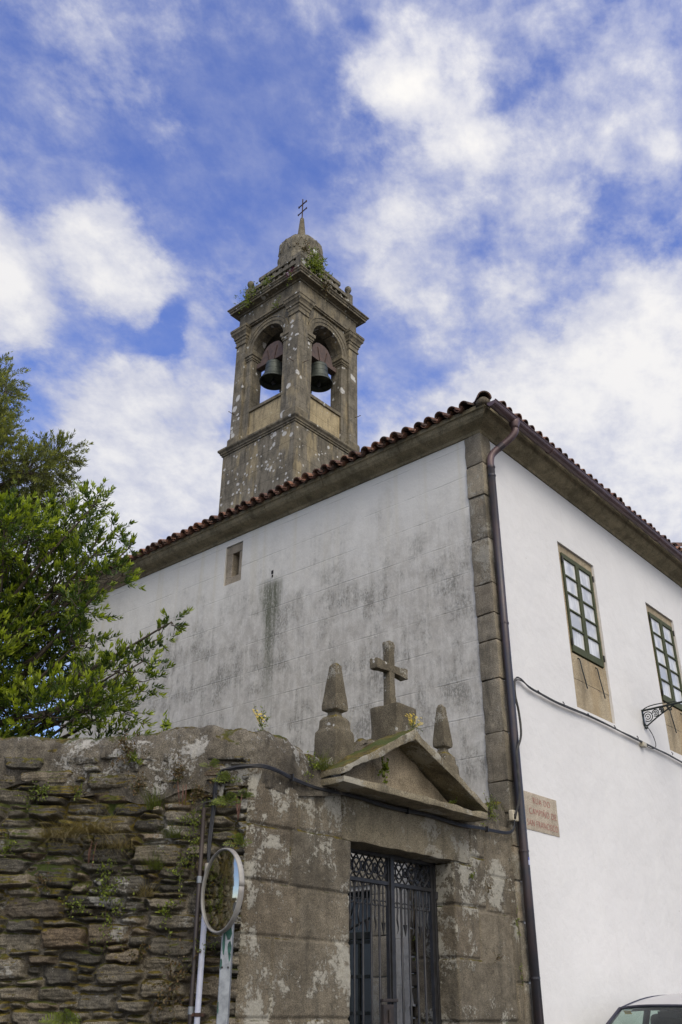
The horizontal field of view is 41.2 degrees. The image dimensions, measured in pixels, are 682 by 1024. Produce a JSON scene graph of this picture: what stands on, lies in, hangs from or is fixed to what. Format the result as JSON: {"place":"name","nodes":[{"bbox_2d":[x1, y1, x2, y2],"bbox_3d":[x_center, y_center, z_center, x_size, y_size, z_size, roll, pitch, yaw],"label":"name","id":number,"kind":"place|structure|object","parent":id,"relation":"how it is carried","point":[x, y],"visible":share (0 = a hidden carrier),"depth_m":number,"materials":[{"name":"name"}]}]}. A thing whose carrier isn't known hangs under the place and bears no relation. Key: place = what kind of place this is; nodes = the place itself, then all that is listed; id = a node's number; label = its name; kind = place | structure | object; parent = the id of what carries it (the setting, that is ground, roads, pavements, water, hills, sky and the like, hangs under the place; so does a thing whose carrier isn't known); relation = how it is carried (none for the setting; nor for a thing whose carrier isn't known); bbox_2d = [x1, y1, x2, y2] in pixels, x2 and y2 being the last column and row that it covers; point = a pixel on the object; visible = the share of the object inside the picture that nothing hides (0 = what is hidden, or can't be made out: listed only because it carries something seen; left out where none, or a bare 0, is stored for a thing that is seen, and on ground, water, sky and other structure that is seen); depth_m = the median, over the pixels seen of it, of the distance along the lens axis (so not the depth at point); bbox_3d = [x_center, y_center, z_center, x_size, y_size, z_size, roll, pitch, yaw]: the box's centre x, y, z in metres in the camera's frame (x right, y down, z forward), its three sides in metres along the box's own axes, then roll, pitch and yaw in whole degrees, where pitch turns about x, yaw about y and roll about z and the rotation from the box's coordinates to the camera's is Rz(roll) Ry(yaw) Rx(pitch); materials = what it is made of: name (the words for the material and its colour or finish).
{"place":"outdoors","nodes":[
{"label":"outdoors","id":0,"kind":"place"},
{"bbox_2d":[0,0,681,737],"label":"sky","id":1,"kind":"structure","parent":0,"point":[495,185],"materials":[{"name":"blue"}]},
{"bbox_3d":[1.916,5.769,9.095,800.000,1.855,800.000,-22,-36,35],"label":"ground","id":2,"kind":"structure","parent":0,"visible":0},
{"bbox_2d":[0,351,93,549],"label":"tall tree","id":3,"kind":"object","parent":2,"relation":"on","point":[41,480],"visible":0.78,"depth_m":18.18,"materials":[{"name":"green plant"}]},
{"bbox_2d":[0,476,194,738],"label":"laurel tree","id":4,"kind":"object","parent":2,"relation":"on","point":[26,614],"visible":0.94,"depth_m":10.89,"materials":[{"name":"green plant"}]},
{"bbox_2d":[0,725,342,1023],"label":"rubble wall","id":5,"kind":"structure","parent":2,"relation":"on","point":[52,958],"depth_m":7.25,"materials":[{"name":"stone"}]},
{"bbox_2d":[0,824,17,856],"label":"wall weed","id":6,"kind":"object","parent":5,"relation":"attached to","point":[5,849],"depth_m":7.28,"materials":[{"name":"green plant"}]},
{"bbox_2d":[17,781,50,809],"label":"wall weed","id":7,"kind":"object","parent":5,"relation":"attached to","point":[42,791],"depth_m":7.47,"materials":[{"name":"green plant"}]},
{"bbox_2d":[25,862,52,900],"bbox_3d":[-2.370,2.912,7.135,0.226,0.297,0.103,-1,-29,2],"label":"wall weed","id":8,"kind":"object","parent":5,"relation":"attached to","point":[43,882],"depth_m":7.14,"materials":[{"name":"green plant"}]},
{"bbox_2d":[39,1008,81,1023],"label":"fern","id":9,"kind":"object","parent":5,"relation":"attached to","point":[59,1018],"visible":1,"depth_m":6.65,"materials":[{"name":"green plant"}]},
{"bbox_2d":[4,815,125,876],"bbox_3d":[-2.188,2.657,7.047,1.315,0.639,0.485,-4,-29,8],"label":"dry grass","id":10,"kind":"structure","parent":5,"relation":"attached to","point":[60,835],"depth_m":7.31,"materials":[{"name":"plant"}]},
{"bbox_2d":[58,896,93,916],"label":"wall weed","id":11,"kind":"object","parent":5,"relation":"attached to","point":[78,903],"depth_m":7.03,"materials":[{"name":"green plant"}]},
{"bbox_2d":[73,783,82,800],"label":"wall weed","id":12,"kind":"object","parent":5,"relation":"attached to","point":[76,795],"depth_m":7.48,"materials":[{"name":"green plant"}]},
{"bbox_2d":[17,798,147,856],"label":"dry grass","id":13,"kind":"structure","parent":5,"relation":"attached to","point":[93,827],"depth_m":7.32,"materials":[{"name":"plant"}]},
{"bbox_2d":[88,842,96,866],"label":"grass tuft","id":14,"kind":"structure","parent":5,"relation":"attached to","point":[89,852],"depth_m":7.23,"materials":[{"name":"plant"}]},
{"bbox_2d":[71,835,129,936],"bbox_3d":[-1.888,2.924,7.074,0.460,0.751,0.176,-2,-29,4],"label":"wall weed","id":15,"kind":"object","parent":5,"relation":"attached to","point":[105,882],"depth_m":7.09,"materials":[{"name":"green plant"}]},
{"bbox_2d":[91,884,147,954],"bbox_3d":[-1.682,3.130,6.976,0.424,0.517,0.140,-2,-29,4],"label":"wall weed","id":16,"kind":"object","parent":5,"relation":"attached to","point":[114,916],"depth_m":7.00,"materials":[{"name":"green plant"}]},
{"bbox_2d":[105,722,149,786],"bbox_3d":[-1.767,2.017,7.562,0.355,0.530,0.151,-9,-30,17],"label":"wall weed","id":17,"kind":"object","parent":5,"relation":"attached to","point":[126,748],"depth_m":7.60,"materials":[{"name":"green plant"}]},
{"bbox_2d":[80,822,177,883],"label":"dry grass","id":18,"kind":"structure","parent":5,"relation":"attached to","point":[117,845],"depth_m":7.27,"materials":[{"name":"plant"}]},
{"bbox_2d":[127,750,142,764],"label":"wall weed","id":19,"kind":"object","parent":5,"relation":"attached to","point":[134,756],"depth_m":7.58,"materials":[{"name":"green plant"}]},
{"bbox_2d":[121,935,150,966],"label":"wall weed","id":20,"kind":"object","parent":5,"relation":"attached to","point":[140,951],"depth_m":6.87,"materials":[{"name":"green plant"}]},
{"bbox_2d":[125,772,153,795],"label":"wall weed","id":21,"kind":"object","parent":5,"relation":"attached to","point":[138,786],"depth_m":7.47,"materials":[{"name":"green plant"}]},
{"bbox_2d":[119,878,159,896],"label":"dry grass","id":22,"kind":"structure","parent":5,"relation":"attached to","point":[147,892],"depth_m":7.09,"materials":[{"name":"plant"}]},
{"bbox_2d":[136,782,166,809],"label":"grass tuft","id":23,"kind":"object","parent":5,"relation":"on","point":[152,803],"visible":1,"depth_m":7.41,"materials":[{"name":"green plant"}]},
{"bbox_2d":[136,849,166,869],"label":"grass tuft","id":24,"kind":"object","parent":5,"relation":"on","point":[155,865],"visible":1,"depth_m":7.18,"materials":[{"name":"green plant"}]},
{"bbox_2d":[159,709,171,731],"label":"wall weed","id":25,"kind":"object","parent":5,"relation":"attached to","point":[167,725],"depth_m":7.93,"materials":[{"name":"green plant"}]},
{"bbox_2d":[156,898,180,938],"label":"wall weed","id":26,"kind":"object","parent":5,"relation":"attached to","point":[163,910],"depth_m":7.01,"materials":[{"name":"green plant"}]},
{"bbox_2d":[156,821,190,837],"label":"grass tuft","id":27,"kind":"object","parent":5,"relation":"on","point":[174,834],"visible":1,"depth_m":7.29,"materials":[{"name":"green plant"}]},
{"bbox_2d":[151,836,198,906],"bbox_3d":[-1.326,2.827,7.143,0.415,0.532,0.100,-2,-29,4],"label":"wall weed","id":28,"kind":"object","parent":5,"relation":"attached to","point":[179,875],"depth_m":7.15,"materials":[{"name":"green plant"}]},
{"bbox_2d":[151,935,203,1023],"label":"wall weed","id":29,"kind":"object","parent":5,"relation":"attached to","point":[168,989],"depth_m":6.75,"materials":[{"name":"green plant"}]},
{"bbox_2d":[168,753,187,788],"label":"wall weed","id":30,"kind":"object","parent":5,"relation":"attached to","point":[176,771],"depth_m":7.53,"materials":[{"name":"green plant"}]},
{"bbox_2d":[177,780,186,805],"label":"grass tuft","id":31,"kind":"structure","parent":5,"relation":"attached to","point":[182,793],"depth_m":7.43,"materials":[{"name":"plant"}]},
{"bbox_2d":[177,816,201,870],"bbox_3d":[-1.203,2.673,7.233,0.188,0.477,0.084,-4,-29,9],"label":"wall weed","id":32,"kind":"object","parent":5,"relation":"attached to","point":[196,841],"depth_m":7.23,"materials":[{"name":"green plant"}]},
{"bbox_2d":[178,795,209,842],"bbox_3d":[-1.197,2.483,7.335,0.260,0.389,0.106,-3,-29,5],"label":"wall weed","id":33,"kind":"object","parent":5,"relation":"attached to","point":[193,821],"depth_m":7.32,"materials":[{"name":"green plant"}]},
{"bbox_2d":[188,807,205,1023],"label":"brown conduit","id":34,"kind":"object","parent":5,"relation":"attached to","point":[196,927],"visible":1,"depth_m":6.98,"materials":[{"name":"plastic"}]},
{"bbox_2d":[191,863,207,1023],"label":"white conduit","id":35,"kind":"object","parent":5,"relation":"attached to","point":[197,1014],"visible":0.62,"depth_m":6.77,"materials":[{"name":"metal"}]},
{"bbox_2d":[189,774,213,811],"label":"wall weed","id":36,"kind":"object","parent":5,"relation":"attached to","point":[197,792],"depth_m":7.43,"materials":[{"name":"green plant"}]},
{"bbox_2d":[195,922,218,952],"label":"wall weed","id":37,"kind":"object","parent":5,"relation":"attached to","point":[197,941],"depth_m":6.88,"materials":[{"name":"green plant"}]},
{"bbox_2d":[198,758,219,767],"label":"fern","id":38,"kind":"object","parent":5,"relation":"attached to","point":[214,763],"visible":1,"depth_m":7.53,"materials":[{"name":"green plant"}]},
{"bbox_2d":[209,792,239,806],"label":"fern","id":39,"kind":"object","parent":5,"relation":"attached to","point":[215,800],"visible":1,"depth_m":7.38,"materials":[{"name":"green plant"}]},
{"bbox_2d":[212,771,241,783],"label":"fern","id":40,"kind":"object","parent":5,"relation":"attached to","point":[225,777],"visible":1,"depth_m":7.46,"materials":[{"name":"green plant"}]},
{"bbox_2d":[222,833,251,846],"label":"fern","id":41,"kind":"object","parent":5,"relation":"attached to","point":[238,839],"visible":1,"depth_m":7.23,"materials":[{"name":"green plant"}]},
{"bbox_2d":[236,794,242,818],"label":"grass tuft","id":42,"kind":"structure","parent":5,"relation":"attached to","point":[238,811],"depth_m":7.37,"materials":[{"name":"green plant"}]},
{"bbox_2d":[238,788,253,797],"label":"fern","id":43,"kind":"object","parent":5,"relation":"attached to","point":[249,794],"visible":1,"depth_m":7.42,"materials":[{"name":"green plant"}]},
{"bbox_2d":[252,706,270,729],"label":"yellow flowers","id":44,"kind":"object","parent":5,"relation":"on","point":[262,717],"visible":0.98,"depth_m":7.95,"materials":[{"name":"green plant"}]},
{"bbox_2d":[201,848,244,1023],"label":"traffic mirror","id":45,"kind":"object","parent":2,"relation":"on","point":[222,891],"visible":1,"depth_m":6.66,"materials":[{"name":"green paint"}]},
{"bbox_2d":[59,391,681,1023],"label":"church building","id":46,"kind":"structure","parent":2,"relation":"on","point":[477,557],"depth_m":13.06,"materials":[{"name":"paint"}]},
{"bbox_2d":[225,542,242,585],"bbox_3d":[-1.739,0.943,15.653,0.425,0.740,0.275,-22,-36,35],"label":"slit window","id":47,"kind":"structure","parent":46,"relation":"in","point":[234,553],"depth_m":15.63,"materials":[{"name":"stone"}]},
{"bbox_2d":[217,199,368,513],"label":"bell tower","id":48,"kind":"structure","parent":46,"relation":"on","point":[292,429],"depth_m":35.12,"materials":[{"name":"stone"}]},
{"bbox_2d":[234,281,257,312],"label":"plant","id":49,"kind":"object","parent":48,"relation":"on","point":[247,298],"visible":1,"depth_m":36.92,"materials":[{"name":"green plant"}]},
{"bbox_2d":[261,275,274,287],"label":"plant","id":50,"kind":"object","parent":48,"relation":"on","point":[267,279],"visible":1,"depth_m":36.66,"materials":[{"name":"green plant"}]},
{"bbox_2d":[257,341,282,389],"bbox_3d":[-2.619,-5.752,35.533,1.088,2.082,1.753,10,-30,-17],"label":"church bell","id":51,"kind":"object","parent":48,"relation":"hanging from","point":[270,364],"visible":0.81,"depth_m":35.40,"materials":[{"name":"grey metal"}]},
{"bbox_2d":[295,239,311,254],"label":"plant","id":52,"kind":"object","parent":48,"relation":"on","point":[305,248],"visible":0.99,"depth_m":36.60,"materials":[{"name":"green plant"}]},
{"bbox_2d":[301,245,332,287],"bbox_3d":[-0.971,-9.800,36.355,0.644,1.762,1.667,-22,-36,35],"label":"plant","id":53,"kind":"object","parent":48,"relation":"on","point":[314,264],"visible":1,"depth_m":36.36,"materials":[{"name":"green plant"}]},
{"bbox_2d":[311,343,335,392],"bbox_3d":[-0.856,-5.683,35.636,1.753,2.082,1.088,10,-30,-17],"label":"church bell","id":54,"kind":"object","parent":48,"relation":"hanging from","point":[322,367],"visible":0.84,"depth_m":35.51,"materials":[{"name":"grey metal"}]},
{"bbox_2d":[322,272,329,301],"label":"plant","id":55,"kind":"object","parent":48,"relation":"attached to","point":[326,287],"visible":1,"depth_m":36.31,"materials":[{"name":"green plant"}]},
{"bbox_2d":[348,891,370,1023],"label":"door","id":56,"kind":"structure","parent":46,"relation":"in","point":[367,989],"depth_m":11.09,"materials":[{"name":"paint"}]},
{"bbox_2d":[509,810,518,821],"bbox_3d":[1.965,3.458,10.314,0.065,0.120,0.120,-22,-36,35],"label":"junction box","id":57,"kind":"object","parent":46,"relation":"attached to","point":[511,815],"visible":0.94,"depth_m":10.28,"materials":[{"name":"plastic"}]},
{"bbox_2d":[523,790,559,836],"bbox_3d":[2.375,3.619,10.870,0.045,0.436,0.852,-22,-36,35],"label":"street sign","id":58,"kind":"object","parent":46,"relation":"attached to","point":[541,814],"visible":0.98,"depth_m":10.87,"materials":[{"name":"stone"}]},
{"bbox_2d":[557,543,612,722],"bbox_3d":[3.597,1.797,13.554,0.182,2.570,1.180,-22,-36,35],"label":"window","id":59,"kind":"structure","parent":46,"relation":"in","point":[589,673],"depth_m":13.50,"materials":[{"name":"wood"}]},
{"bbox_2d":[514,677,681,818],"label":"street cable","id":60,"kind":"object","parent":46,"relation":"attached to","point":[643,744],"visible":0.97,"depth_m":11.66,"materials":[{"name":"plastic"}]},
{"bbox_2d":[641,701,681,728],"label":"street lamp","id":61,"kind":"object","parent":46,"relation":"attached to","point":[661,709],"visible":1,"depth_m":14.00,"materials":[{"name":"black metal"}]},
{"bbox_2d":[646,605,681,754],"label":"window","id":62,"kind":"structure","parent":46,"relation":"in","point":[667,666],"depth_m":15.62,"materials":[{"name":"green paint"}]},
{"bbox_2d":[235,729,525,1023],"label":"gateway","id":63,"kind":"object","parent":2,"relation":"on","point":[294,958],"visible":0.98,"depth_m":8.42,"materials":[{"name":"stone"}]},
{"bbox_2d":[304,751,319,781],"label":"wall weed","id":64,"kind":"object","parent":63,"relation":"attached to","point":[314,765],"depth_m":8.03,"materials":[{"name":"green plant"}]},
{"bbox_2d":[308,750,341,769],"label":"grass tuft","id":65,"kind":"object","parent":63,"relation":"on","point":[322,764],"visible":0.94,"depth_m":8.14,"materials":[{"name":"green plant"}]},
{"bbox_2d":[314,663,354,774],"bbox_3d":[-0.059,2.018,8.795,0.293,1.141,0.304,-22,-36,35],"label":"stone obelisk","id":66,"kind":"object","parent":63,"relation":"on","point":[334,735],"visible":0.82,"depth_m":8.69,"materials":[{"name":"grey stone"}]},
{"bbox_2d":[203,764,514,862],"bbox_3d":[0.528,3.067,8.632,4.348,0.971,0.321,26,-38,-38],"label":"wall cable","id":67,"kind":"object","parent":63,"relation":"attached to","point":[291,777],"depth_m":7.96,"materials":[{"name":"rubber"}]},
{"bbox_2d":[377,756,389,783],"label":"wall weed","id":68,"kind":"object","parent":63,"relation":"attached to","point":[385,766],"depth_m":8.68,"materials":[{"name":"green plant"}]},
{"bbox_2d":[370,640,415,740],"bbox_3d":[0.506,1.893,9.467,0.363,1.130,0.535,-22,-36,35],"label":"stone cross","id":69,"kind":"object","parent":63,"relation":"on","point":[389,717],"visible":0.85,"depth_m":9.35,"materials":[{"name":"grey stone"}]},
{"bbox_2d":[349,848,441,1023],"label":"iron gate","id":70,"kind":"structure","parent":63,"relation":"attached to","point":[388,1013],"depth_m":8.67,"materials":[{"name":"black metal"}]},
{"bbox_2d":[405,713,422,731],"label":"yellow flowers","id":71,"kind":"object","parent":63,"relation":"on","point":[412,723],"visible":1,"depth_m":9.03,"materials":[{"name":"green plant"}]},
{"bbox_2d":[433,704,459,802],"bbox_3d":[1.131,2.703,9.972,0.275,1.187,0.269,-22,-36,35],"label":"stone obelisk","id":72,"kind":"object","parent":63,"relation":"on","point":[442,742],"visible":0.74,"depth_m":10.03,"materials":[{"name":"grey stone"}]},
{"bbox_2d":[481,790,499,825],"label":"wall weed","id":73,"kind":"object","parent":63,"relation":"attached to","point":[490,809],"depth_m":9.92,"materials":[{"name":"green plant"}]},
{"bbox_2d":[485,796,502,809],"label":"grass tuft","id":74,"kind":"object","parent":63,"relation":"on","point":[496,807],"visible":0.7,"depth_m":10.16,"materials":[{"name":"green plant"}]},
{"bbox_2d":[493,952,506,962],"bbox_3d":[1.630,4.554,9.260,0.076,0.103,0.248,-22,-36,35],"label":"stonecrop","id":75,"kind":"object","parent":63,"relation":"attached to","point":[498,957],"visible":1,"depth_m":9.24,"materials":[{"name":"green plant"}]},
{"bbox_2d":[515,908,520,935],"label":"wall weed","id":76,"kind":"object","parent":63,"relation":"attached to","point":[516,922],"depth_m":9.72,"materials":[{"name":"green plant"}]},
{"bbox_2d":[519,963,523,985],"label":"wall weed","id":77,"kind":"object","parent":63,"relation":"attached to","point":[521,974],"depth_m":9.49,"materials":[{"name":"green plant"}]},
{"bbox_2d":[606,993,681,1023],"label":"parked car","id":78,"kind":"object","parent":2,"relation":"on","point":[668,1007],"visible":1,"depth_m":9.89,"materials":[{"name":"silver metal"}]}
]}

